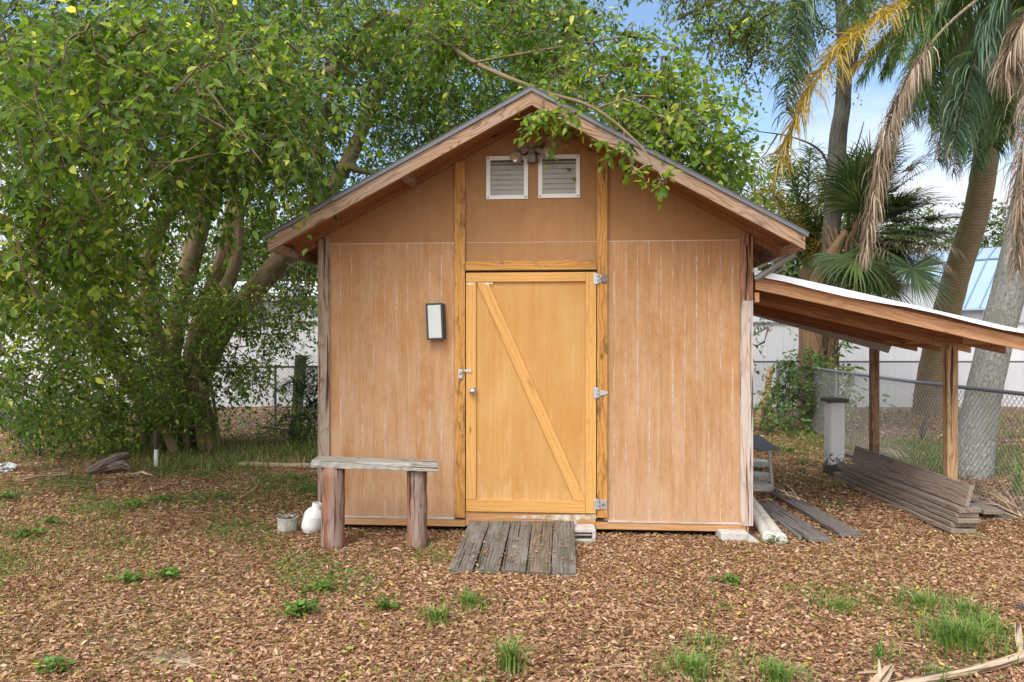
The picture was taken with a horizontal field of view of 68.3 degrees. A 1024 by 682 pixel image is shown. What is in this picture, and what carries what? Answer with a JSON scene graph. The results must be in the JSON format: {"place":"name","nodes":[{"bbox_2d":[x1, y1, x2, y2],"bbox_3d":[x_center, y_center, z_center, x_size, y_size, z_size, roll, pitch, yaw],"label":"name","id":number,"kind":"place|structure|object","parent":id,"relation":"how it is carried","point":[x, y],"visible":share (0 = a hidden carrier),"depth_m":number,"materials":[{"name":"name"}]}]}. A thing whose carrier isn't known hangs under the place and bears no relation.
{"place":"outdoors","nodes":[
{"label":"outdoors","id":0,"kind":"place"},
{"bbox_2d":[0,406,1023,681],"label":"ground","id":1,"kind":"structure","parent":0,"point":[454,528],"depth_m":5.15,"materials":[{"name":"brown plant"}]},
{"bbox_2d":[0,462,16,471],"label":"plastic bag","id":2,"kind":"object","parent":1,"relation":"on","point":[4,467],"visible":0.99,"depth_m":9.82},
{"bbox_2d":[0,384,21,428],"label":"strap leaf plant","id":3,"kind":"object","parent":1,"relation":"on","point":[3,426],"visible":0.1,"depth_m":14.57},
{"bbox_2d":[0,490,29,501],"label":"weed","id":4,"kind":"object","parent":1,"relation":"on","point":[7,494],"visible":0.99,"depth_m":8.13,"materials":[{"name":"green plant"}]},
{"bbox_2d":[5,395,37,441],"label":"strap leaf plant","id":5,"kind":"object","parent":1,"relation":"on","point":[23,433],"visible":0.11,"depth_m":12.71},
{"bbox_2d":[3,526,58,537],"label":"weed","id":6,"kind":"object","parent":1,"relation":"on","point":[22,531],"visible":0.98,"depth_m":6.54,"materials":[{"name":"green plant"}]},
{"bbox_2d":[14,473,68,481],"bbox_3d":[-5.795,1.670,9.298,0.054,0.048,0.623,0,0,39],"label":"long stick","id":7,"kind":"object","parent":1,"relation":"on","point":[45,475],"visible":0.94,"depth_m":9.30,"materials":[{"name":"brown wood"}]},
{"bbox_2d":[21,513,77,526],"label":"weed","id":8,"kind":"object","parent":1,"relation":"on","point":[52,519],"visible":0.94,"depth_m":6.98,"materials":[{"name":"green plant"}]},
{"bbox_2d":[32,654,75,672],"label":"weed","id":9,"kind":"object","parent":1,"relation":"on","point":[51,662],"visible":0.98,"depth_m":3.86,"materials":[{"name":"green plant"}]},
{"bbox_2d":[24,392,94,443],"bbox_3d":[-7.411,1.225,12.577,1.708,0.990,1.586,0,0,0],"label":"strap leaf plant","id":10,"kind":"object","parent":1,"relation":"on","point":[67,424],"visible":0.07,"depth_m":12.60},
{"bbox_2d":[0,201,178,301],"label":"background tree","id":11,"kind":"object","parent":1,"relation":"on","point":[137,233],"depth_m":29.65,"materials":[{"name":"green plant"}]},
{"bbox_2d":[0,389,186,459],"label":"undergrowth bush","id":12,"kind":"object","parent":1,"relation":"on","point":[82,447],"visible":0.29,"depth_m":11.17,"materials":[{"name":"green plant"}]},
{"bbox_2d":[85,452,132,475],"bbox_3d":[-5.173,1.591,9.730,0.577,0.285,0.294,0,0,-14],"label":"rotten log","id":13,"kind":"object","parent":1,"relation":"on","point":[115,461],"visible":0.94,"depth_m":9.65,"materials":[{"name":"brown wood"}]},
{"bbox_2d":[103,570,150,585],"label":"weed","id":14,"kind":"object","parent":1,"relation":"on","point":[126,577],"visible":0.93,"depth_m":5.27,"materials":[{"name":"green plant"}]},
{"bbox_2d":[110,497,171,509],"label":"weed","id":15,"kind":"object","parent":1,"relation":"on","point":[136,502],"visible":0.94,"depth_m":7.71,"materials":[{"name":"green plant"}]},
{"bbox_2d":[153,430,158,467],"bbox_3d":[-4.774,1.475,10.131,0.072,0.550,0.072,0,0,0],"label":"garden stake","id":16,"kind":"object","parent":1,"relation":"on","point":[155,440],"visible":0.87,"depth_m":10.11,"materials":[{"name":"white plastic"}]},
{"bbox_2d":[0,281,317,320],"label":"neighbour house","id":17,"kind":"structure","parent":1,"relation":"on","point":[275,309],"depth_m":22.00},
{"bbox_2d":[1,364,317,429],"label":"chain link fence","id":18,"kind":"object","parent":1,"relation":"on","point":[275,398],"visible":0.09,"depth_m":14.59,"materials":[{"name":"metal"}]},
{"bbox_2d":[114,491,208,503],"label":"weed","id":19,"kind":"object","parent":1,"relation":"on","point":[160,497],"visible":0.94,"depth_m":7.94,"materials":[{"name":"green plant"}]},
{"bbox_2d":[140,564,185,579],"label":"weed","id":20,"kind":"object","parent":1,"relation":"on","point":[168,571],"visible":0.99,"depth_m":5.37,"materials":[{"name":"green plant"}]},
{"bbox_2d":[187,469,219,477],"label":"weed","id":21,"kind":"object","parent":1,"relation":"on","point":[201,473],"visible":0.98,"depth_m":9.46,"materials":[{"name":"green plant"}]},
{"bbox_2d":[198,490,244,502],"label":"weed","id":22,"kind":"object","parent":1,"relation":"on","point":[222,495],"visible":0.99,"depth_m":8.11,"materials":[{"name":"green plant"}]},
{"bbox_2d":[183,202,317,280],"bbox_3d":[-9.580,-2.013,29.979,6.519,7.440,4.703,0,0,0],"label":"background tree","id":23,"kind":"object","parent":1,"relation":"on","point":[241,275],"visible":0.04,"depth_m":29.22,"materials":[{"name":"plant"}]},
{"bbox_2d":[238,462,314,467],"bbox_3d":[-3.047,1.670,10.185,1.308,0.048,0.104,0,0,7],"label":"timber","id":24,"kind":"object","parent":1,"relation":"on","point":[286,464],"visible":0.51,"depth_m":10.16,"materials":[{"name":"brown wood"}]},
{"bbox_2d":[254,393,317,446],"bbox_3d":[-3.635,1.444,12.546,1.520,1.404,1.501,0,0,-37],"label":"undergrowth bush","id":25,"kind":"object","parent":1,"relation":"on","point":[293,427],"visible":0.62,"depth_m":12.32,"materials":[{"name":"green plant"}]},
{"bbox_2d":[275,512,298,533],"bbox_3d":[-1.999,1.614,6.728,0.184,0.168,0.194,0,0,-37],"label":"bucket","id":26,"kind":"object","parent":1,"relation":"on","point":[286,522],"visible":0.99,"depth_m":6.67,"materials":[{"name":"white paint"}]},
{"bbox_2d":[280,471,306,478],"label":"weed","id":27,"kind":"object","parent":1,"relation":"on","point":[296,474],"visible":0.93,"depth_m":9.24,"materials":[{"name":"green plant"}]},
{"bbox_2d":[273,353,317,417],"bbox_3d":[-3.300,0.747,12.487,1.231,1.118,0.660,0,0,0],"label":"palm seedling","id":28,"kind":"object","parent":1,"relation":"on","point":[311,403],"visible":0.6,"depth_m":12.51,"materials":[{"name":"green plant"}]},
{"bbox_2d":[290,355,306,434],"bbox_3d":[-3.799,1.025,13.401,0.293,1.562,0.146,0,0,0],"label":"wooden post","id":29,"kind":"object","parent":1,"relation":"on","point":[301,380],"visible":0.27,"depth_m":13.33,"materials":[{"name":"brown wood"}]},
{"bbox_2d":[274,596,331,623],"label":"weed","id":30,"kind":"object","parent":1,"relation":"on","point":[299,605],"visible":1,"depth_m":4.68,"materials":[{"name":"green plant"}]},
{"bbox_2d":[301,502,321,533],"bbox_3d":[-1.760,1.563,6.670,0.194,0.283,0.180,0,0,0],"label":"plastic jug","id":31,"kind":"object","parent":1,"relation":"on","point":[311,522],"visible":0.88,"depth_m":6.60,"materials":[{"name":"white plastic"}]},
{"bbox_2d":[302,577,336,592],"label":"weed","id":32,"kind":"object","parent":1,"relation":"on","point":[322,582],"visible":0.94,"depth_m":5.11,"materials":[{"name":"green plant"}]},
{"bbox_2d":[311,456,438,550],"bbox_3d":[-1.118,1.362,6.230,1.067,0.786,0.253,0,0,3],"label":"bench","id":33,"kind":"object","parent":1,"relation":"on","point":[333,468],"visible":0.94,"depth_m":6.14,"materials":[{"name":"brown wood"}]},
{"bbox_2d":[365,594,402,613],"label":"weed","id":34,"kind":"object","parent":1,"relation":"on","point":[385,604],"visible":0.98,"depth_m":4.75,"materials":[{"name":"green plant"}]},
{"bbox_2d":[0,0,780,471],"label":"ficus tree","id":35,"kind":"object","parent":1,"relation":"on","point":[252,126],"visible":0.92,"depth_m":7.03,"materials":[{"name":"green plant"}]},
{"bbox_2d":[409,599,467,628],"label":"grass tuft","id":36,"kind":"object","parent":1,"relation":"on","point":[436,616],"visible":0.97,"depth_m":4.56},
{"bbox_2d":[424,583,505,614],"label":"grass tuft","id":37,"kind":"object","parent":1,"relation":"on","point":[468,598],"visible":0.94,"depth_m":4.83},
{"bbox_2d":[468,628,537,678],"bbox_3d":[0.004,1.600,3.864,0.339,0.193,0.392,0,0,-39],"label":"grass tuft","id":38,"kind":"object","parent":1,"relation":"on","point":[510,658],"visible":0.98,"depth_m":3.86,"materials":[{"name":"plant"}]},
{"bbox_2d":[0,407,1023,681],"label":"grass","id":39,"kind":"structure","parent":1,"relation":"on","point":[210,463],"depth_m":10.01,"materials":[{"name":"plant"}]},
{"bbox_2d":[0,444,1023,681],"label":"ground cover","id":40,"kind":"object","parent":1,"relation":"on","point":[79,479],"visible":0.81,"depth_m":6.19,"materials":[{"name":"green plant"}]},
{"bbox_2d":[449,521,575,576],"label":"ramp","id":41,"kind":"structure","parent":1,"relation":"on","point":[524,531],"depth_m":5.88,"materials":[{"name":"grey wood"}]},
{"bbox_2d":[264,85,809,533],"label":"shed","id":42,"kind":"structure","parent":1,"relation":"on","point":[509,330],"depth_m":6.63,"materials":[{"name":"brown wood"}]},
{"bbox_2d":[458,234,607,513],"bbox_3d":[0.178,0.287,6.609,1.313,2.438,0.096,0,0,4],"label":"door","id":43,"kind":"structure","parent":42,"relation":"in","point":[532,392],"depth_m":6.64,"materials":[{"name":"yellow wood"}]},
{"bbox_2d":[754,254,795,281],"bbox_3d":[2.210,-0.625,6.358,0.340,0.252,0.052,0,0,14],"label":"metal pipe","id":44,"kind":"object","parent":42,"relation":"attached to","point":[772,268],"visible":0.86,"depth_m":6.34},
{"bbox_2d":[574,524,595,542],"bbox_3d":[0.588,1.643,6.443,0.235,0.115,0.190,0,0,0],"label":"concrete block","id":45,"kind":"object","parent":1,"relation":"on","point":[584,532],"depth_m":6.37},
{"bbox_2d":[616,635,764,681],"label":"grass tuft","id":46,"kind":"object","parent":1,"relation":"on","point":[698,669],"visible":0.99,"depth_m":3.84,"materials":[{"name":"plant"}]},
{"bbox_2d":[675,626,755,661],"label":"grass tuft","id":47,"kind":"object","parent":1,"relation":"on","point":[709,638],"visible":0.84,"depth_m":4.21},
{"bbox_2d":[708,573,752,585],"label":"weed","id":48,"kind":"object","parent":1,"relation":"on","point":[728,579],"visible":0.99,"depth_m":5.25,"materials":[{"name":"green plant"}]},
{"bbox_2d":[715,529,747,541],"bbox_3d":[1.884,1.665,6.489,0.230,0.088,0.205,0,0,0],"label":"concrete paver","id":49,"kind":"object","parent":1,"relation":"on","point":[731,534],"visible":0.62,"depth_m":6.39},
{"bbox_2d":[747,534,759,542],"bbox_3d":[2.043,1.666,6.388,0.118,0.068,0.100,0,0,0],"label":"concrete fragment","id":50,"kind":"object","parent":1,"relation":"on","point":[751,538],"visible":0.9,"depth_m":6.34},
{"bbox_2d":[753,459,768,467],"bbox_3d":[3.240,1.610,9.946,0.242,0.098,0.214,0,0,-7],"label":"rubble stone","id":51,"kind":"object","parent":1,"relation":"on","point":[760,463],"visible":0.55,"depth_m":9.85,"materials":[{"name":"concrete"}]},
{"bbox_2d":[753,366,772,428],"bbox_3d":[5.218,1.155,15.586,0.172,1.225,2.501,0,0,26],"label":"leaning log","id":52,"kind":"object","parent":1,"relation":"on","point":[770,369],"visible":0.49,"depth_m":15.39,"materials":[{"name":"brown wood"}]},
{"bbox_2d":[753,481,772,491],"bbox_3d":[2.793,1.651,8.549,0.262,0.094,0.215,0,0,-7],"label":"rubble stone","id":53,"kind":"object","parent":1,"relation":"on","point":[764,486],"visible":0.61,"depth_m":8.45,"materials":[{"name":"concrete"}]},
{"bbox_2d":[753,506,773,542],"bbox_3d":[2.271,1.652,7.042,0.104,0.104,1.453,0,0,9],"label":"plastic pipe","id":54,"kind":"object","parent":1,"relation":"on","point":[763,529],"visible":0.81,"depth_m":6.57,"materials":[{"name":"plastic"}]},
{"bbox_2d":[753,472,773,481],"bbox_3d":[3.019,1.650,9.176,0.242,0.097,0.219,0,0,-7],"label":"rubble stone","id":55,"kind":"object","parent":1,"relation":"on","point":[759,476],"visible":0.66,"depth_m":9.08,"materials":[{"name":"concrete"}]},
{"bbox_2d":[753,435,779,489],"bbox_3d":[2.890,1.405,8.748,0.280,0.556,0.527,0,0,-15],"label":"metal stand","id":56,"kind":"object","parent":1,"relation":"on","point":[761,444],"visible":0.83,"depth_m":8.65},
{"bbox_2d":[753,497,787,544],"bbox_3d":[2.354,1.652,7.033,0.104,0.104,1.553,0,0,9],"label":"plastic pipe","id":57,"kind":"object","parent":1,"relation":"on","point":[774,528],"visible":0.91,"depth_m":6.64,"materials":[{"name":"plastic"}]},
{"bbox_2d":[757,535,790,543],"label":"weed","id":58,"kind":"object","parent":1,"relation":"on","point":[770,539],"visible":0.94,"depth_m":6.28,"materials":[{"name":"green plant"}]},
{"bbox_2d":[654,0,901,411],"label":"slender tree","id":59,"kind":"object","parent":1,"relation":"on","point":[755,30],"visible":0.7,"depth_m":11.70,"materials":[{"name":"green plant"}]},
{"bbox_2d":[732,646,823,681],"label":"grass tuft","id":60,"kind":"object","parent":1,"relation":"on","point":[776,673],"visible":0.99,"depth_m":3.82,"materials":[{"name":"plant"}]},
{"bbox_2d":[766,511,801,538],"bbox_3d":[2.489,1.670,7.220,0.032,0.032,1.583,0,0,3],"label":"metal rod","id":61,"kind":"object","parent":1,"relation":"on","point":[795,533],"visible":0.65,"depth_m":6.79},
{"bbox_2d":[773,483,806,501],"bbox_3d":[2.926,1.599,7.933,0.341,0.173,0.320,0,0,39],"label":"palm husk","id":62,"kind":"object","parent":1,"relation":"on","point":[786,494],"visible":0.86,"depth_m":7.92,"materials":[{"name":"beige plant"}]},
{"bbox_2d":[759,502,831,541],"bbox_3d":[2.578,1.665,7.013,0.198,0.038,1.421,0,0,0],"label":"dark plank","id":63,"kind":"object","parent":1,"relation":"on","point":[806,531],"visible":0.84,"depth_m":6.79,"materials":[{"name":"grey wood"}]},
{"bbox_2d":[753,343,838,438],"bbox_3d":[5.289,1.046,14.146,2.486,2.522,2.076,0,0,-35],"label":"shrub","id":64,"kind":"object","parent":1,"relation":"on","point":[792,394],"visible":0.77,"depth_m":14.07,"materials":[{"name":"green plant"}]},
{"bbox_2d":[781,457,818,466],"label":"weed","id":65,"kind":"object","parent":1,"relation":"on","point":[804,460],"visible":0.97,"depth_m":10.44,"materials":[{"name":"green plant"}]},
{"bbox_2d":[806,468,818,473],"bbox_3d":[3.849,1.670,9.684,0.140,0.060,0.080,0,0,0],"label":"brick","id":66,"kind":"object","parent":1,"relation":"on","point":[813,470],"visible":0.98,"depth_m":9.64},
{"bbox_2d":[749,138,883,416],"bbox_3d":[6.184,-1.284,16.213,3.668,5.975,1.505,0,0,0],"label":"young palm","id":67,"kind":"object","parent":1,"relation":"on","point":[813,245],"visible":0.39,"depth_m":16.11,"materials":[{"name":"green plant"}]},
{"bbox_2d":[771,491,861,537],"bbox_3d":[2.915,1.665,7.362,0.194,0.038,1.806,0,0,1],"label":"dark plank","id":68,"kind":"object","parent":1,"relation":"on","point":[829,522],"visible":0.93,"depth_m":7.09,"materials":[{"name":"grey wood"}]},
{"bbox_2d":[748,158,894,278],"bbox_3d":[11.575,-2.865,29.892,6.726,9.143,5.182,0,0,0],"label":"background tree","id":69,"kind":"object","parent":1,"relation":"on","point":[792,270],"visible":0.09,"depth_m":29.39,"materials":[{"name":"green plant"}]},
{"bbox_2d":[791,356,868,432],"bbox_3d":[5.923,0.978,14.050,1.379,1.617,1.779,0,0,-34],"label":"vine","id":70,"kind":"object","parent":1,"relation":"on","point":[828,379],"visible":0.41,"depth_m":13.83,"materials":[{"name":"green plant"}]},
{"bbox_2d":[820,396,848,475],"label":"white pillar","id":71,"kind":"structure","parent":1,"relation":"on","point":[834,432],"depth_m":9.46,"materials":[{"name":"paint"}]},
{"bbox_2d":[779,341,896,421],"bbox_3d":[6.270,0.360,14.316,1.549,2.695,2.809,0,0,0],"label":"sapling","id":72,"kind":"object","parent":1,"relation":"on","point":[847,345],"visible":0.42,"depth_m":14.45,"materials":[{"name":"green plant"}]},
{"bbox_2d":[753,280,939,320],"bbox_3d":[7.500,-0.025,24.500,10.200,3.450,5.400,0,0,0],"label":"trailer home","id":73,"kind":"object","parent":1,"relation":"on","point":[755,318],"depth_m":22.00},
{"bbox_2d":[785,585,910,626],"bbox_3d":[2.017,1.654,4.715,0.779,0.097,0.653,0,0,42],"label":"grass tuft","id":74,"kind":"object","parent":1,"relation":"on","point":[840,605],"visible":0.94,"depth_m":4.76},
{"bbox_2d":[857,659,894,681],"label":"dead palm base","id":75,"kind":"object","parent":1,"relation":"on","point":[884,674],"visible":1,"depth_m":3.72,"materials":[{"name":"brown wood"}]},
{"bbox_2d":[858,633,911,666],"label":"grass tuft","id":76,"kind":"object","parent":1,"relation":"on","point":[880,652],"visible":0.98,"depth_m":4.04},
{"bbox_2d":[751,269,1023,479],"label":"lean to","id":77,"kind":"object","parent":1,"relation":"on","point":[875,325],"visible":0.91,"depth_m":7.07,"materials":[{"name":"brown wood"}]},
{"bbox_2d":[753,361,1023,409],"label":"chain link fence","id":78,"kind":"object","parent":1,"relation":"on","point":[882,362],"visible":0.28,"depth_m":18.23,"materials":[{"name":"metal"}]},
{"bbox_2d":[799,121,980,427],"bbox_3d":[7.330,-1.281,14.905,3.812,5.966,3.115,0,0,-40],"label":"sabal palm","id":79,"kind":"object","parent":1,"relation":"on","point":[834,267],"visible":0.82,"depth_m":14.26,"materials":[{"name":"green plant"}]},
{"bbox_2d":[757,0,1023,415],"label":"queen palm","id":80,"kind":"object","parent":1,"relation":"on","point":[979,199],"visible":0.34,"depth_m":12.78,"materials":[{"name":"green plant"}]},
{"bbox_2d":[879,444,911,460],"bbox_3d":[5.429,1.578,10.755,0.478,0.214,0.317,0,0,33],"label":"palm husk","id":81,"kind":"object","parent":1,"relation":"on","point":[895,454],"visible":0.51,"depth_m":10.70,"materials":[{"name":"beige plant"}]},
{"bbox_2d":[773,246,1023,320],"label":"blue roof barn","id":82,"kind":"structure","parent":1,"relation":"on","point":[979,286],"depth_m":27.23,"materials":[{"name":"metal"}]},
{"bbox_2d":[841,188,957,252],"bbox_3d":[17.543,-2.515,34.081,7.032,8.444,5.422,0,0,0],"label":"background tree","id":83,"kind":"object","parent":1,"relation":"on","point":[925,213],"visible":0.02,"depth_m":33.42,"materials":[{"name":"green plant"}]},
{"bbox_2d":[776,360,1023,516],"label":"chain link fence","id":84,"kind":"object","parent":1,"relation":"on","point":[835,371],"visible":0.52,"depth_m":9.22,"materials":[{"name":"metal"}]},
{"bbox_2d":[919,417,928,438],"bbox_3d":[5.614,1.193,10.295,0.104,0.313,0.171,0,0,0],"label":"palm boot","id":85,"kind":"object","parent":84,"relation":"attached to","point":[925,428],"visible":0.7,"depth_m":10.27,"materials":[{"name":"plant"}]},
{"bbox_2d":[834,477,975,533],"bbox_3d":[3.989,1.670,7.895,0.224,0.043,2.561,0,0,1],"label":"weathered board","id":86,"kind":"object","parent":1,"relation":"on","point":[945,527],"visible":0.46,"depth_m":7.18,"materials":[{"name":"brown wood"}]},
{"bbox_2d":[833,472,976,526],"bbox_3d":[4.021,1.624,7.965,0.215,0.043,2.610,0,0,1],"label":"weathered board","id":87,"kind":"object","parent":86,"relation":"on","point":[939,518],"visible":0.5,"depth_m":7.46,"materials":[{"name":"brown wood"}]},
{"bbox_2d":[841,471,980,522],"bbox_3d":[4.033,1.578,7.853,0.205,0.039,2.517,0,0,1],"label":"weathered board","id":88,"kind":"object","parent":87,"relation":"on","point":[956,519],"visible":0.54,"depth_m":7.25,"materials":[{"name":"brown wood"}]},
{"bbox_2d":[838,465,978,516],"bbox_3d":[4.040,1.536,7.923,0.206,0.044,2.557,0,0,1],"label":"weathered board","id":89,"kind":"object","parent":88,"relation":"on","point":[912,496],"visible":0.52,"depth_m":7.45,"materials":[{"name":"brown wood"}]},
{"bbox_2d":[843,463,981,512],"bbox_3d":[4.048,1.490,7.846,0.204,0.043,2.472,0,0,1],"label":"weathered board","id":90,"kind":"object","parent":89,"relation":"on","point":[923,494],"visible":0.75,"depth_m":7.47,"materials":[{"name":"grey wood"}]},
{"bbox_2d":[852,446,973,507],"bbox_3d":[4.061,1.358,7.833,0.085,0.222,2.353,0,0,1],"label":"weathered board","id":91,"kind":"object","parent":90,"relation":"on","point":[949,489],"visible":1,"depth_m":7.53,"materials":[{"name":"grey wood"}]},
{"bbox_2d":[831,0,1023,478],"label":"grey palm","id":92,"kind":"object","parent":1,"relation":"on","point":[991,56],"visible":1,"depth_m":9.06,"materials":[{"name":"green plant"}]},
{"bbox_2d":[862,576,995,626],"bbox_3d":[2.666,1.650,4.826,0.777,0.120,0.795,0,0,-44],"label":"grass tuft","id":93,"kind":"object","parent":1,"relation":"on","point":[921,601],"visible":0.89,"depth_m":4.84,"materials":[{"name":"plant"}]},
{"bbox_2d":[868,597,1023,668],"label":"grass tuft","id":94,"kind":"object","parent":1,"relation":"on","point":[957,632],"visible":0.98,"depth_m":4.17,"materials":[{"name":"plant"}]},
{"bbox_2d":[913,659,989,681],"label":"grass tuft","id":95,"kind":"object","parent":1,"relation":"on","point":[943,670],"visible":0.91,"depth_m":3.77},
{"bbox_2d":[895,650,1023,681],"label":"fallen branch","id":96,"kind":"object","parent":1,"relation":"on","point":[995,664],"visible":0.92,"depth_m":3.79,"materials":[{"name":"brown wood"}]},
{"bbox_2d":[910,589,1023,622],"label":"grass tuft","id":97,"kind":"object","parent":1,"relation":"on","point":[957,605],"visible":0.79,"depth_m":4.73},
{"bbox_2d":[941,199,1008,249],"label":"background tree","id":98,"kind":"object","parent":1,"relation":"on","point":[985,241],"visible":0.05,"depth_m":41.78,"materials":[{"name":"green plant"}]},
{"bbox_2d":[960,607,1015,638],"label":"grass tuft","id":99,"kind":"object","parent":1,"relation":"on","point":[991,620],"visible":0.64,"depth_m":4.44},
{"bbox_2d":[983,513,1013,519],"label":"weathered board","id":100,"kind":"object","parent":1,"relation":"on","point":[1004,516],"visible":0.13,"depth_m":7.10,"materials":[{"name":"grey wood"}]},
{"bbox_2d":[978,498,1004,510],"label":"weathered board","id":101,"kind":"object","parent":100,"relation":"on","point":[995,506],"visible":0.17,"depth_m":7.32,"materials":[{"name":"grey wood"}]},
{"bbox_2d":[970,501,1003,514],"bbox_3d":[4.493,1.600,8.307,0.207,0.044,2.524,0,0,0],"label":"weathered board","id":102,"kind":"object","parent":101,"relation":"on","point":[988,509],"visible":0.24,"depth_m":7.09,"materials":[{"name":"grey wood"}]},
{"bbox_2d":[845,449,978,500],"bbox_3d":[4.459,1.510,8.799,0.166,0.092,2.912,0,0,0],"label":"weathered board","id":103,"kind":"object","parent":102,"relation":"on","point":[849,453],"visible":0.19,"depth_m":9.76,"materials":[{"name":"grey wood"}]},
{"bbox_2d":[975,485,1023,518],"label":"palm husk","id":104,"kind":"object","parent":1,"relation":"on","point":[1017,513],"visible":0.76,"depth_m":7.27,"materials":[{"name":"beige plant"}]},
{"bbox_2d":[997,458,1023,493],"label":"grass tuft","id":105,"kind":"object","parent":1,"relation":"on","point":[1016,481],"visible":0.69,"depth_m":8.45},
{"bbox_2d":[1015,622,1022,651],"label":"palm strip","id":106,"kind":"object","parent":1,"relation":"on","point":[1018,634],"visible":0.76,"depth_m":4.18,"materials":[{"name":"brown wood"}]},
{"bbox_2d":[1017,601,1023,610],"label":"stone","id":107,"kind":"object","parent":1,"relation":"on","point":[1020,606],"visible":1,"depth_m":4.76,"materials":[{"name":"beige stone"}]},
{"bbox_2d":[0,321,1023,406],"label":"white wall","id":108,"kind":"structure","parent":0,"point":[779,338],"depth_m":19.40,"materials":[{"name":"paint"}]},
{"bbox_2d":[0,0,1023,280],"label":"sky","id":109,"kind":"structure","parent":0,"point":[874,98],"materials":[{"name":"blue"}]},
{"bbox_2d":[753,318,798,377],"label":"hanging twig","id":110,"kind":"object","parent":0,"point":[764,328],"visible":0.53,"depth_m":10.97,"materials":[{"name":"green plant"}]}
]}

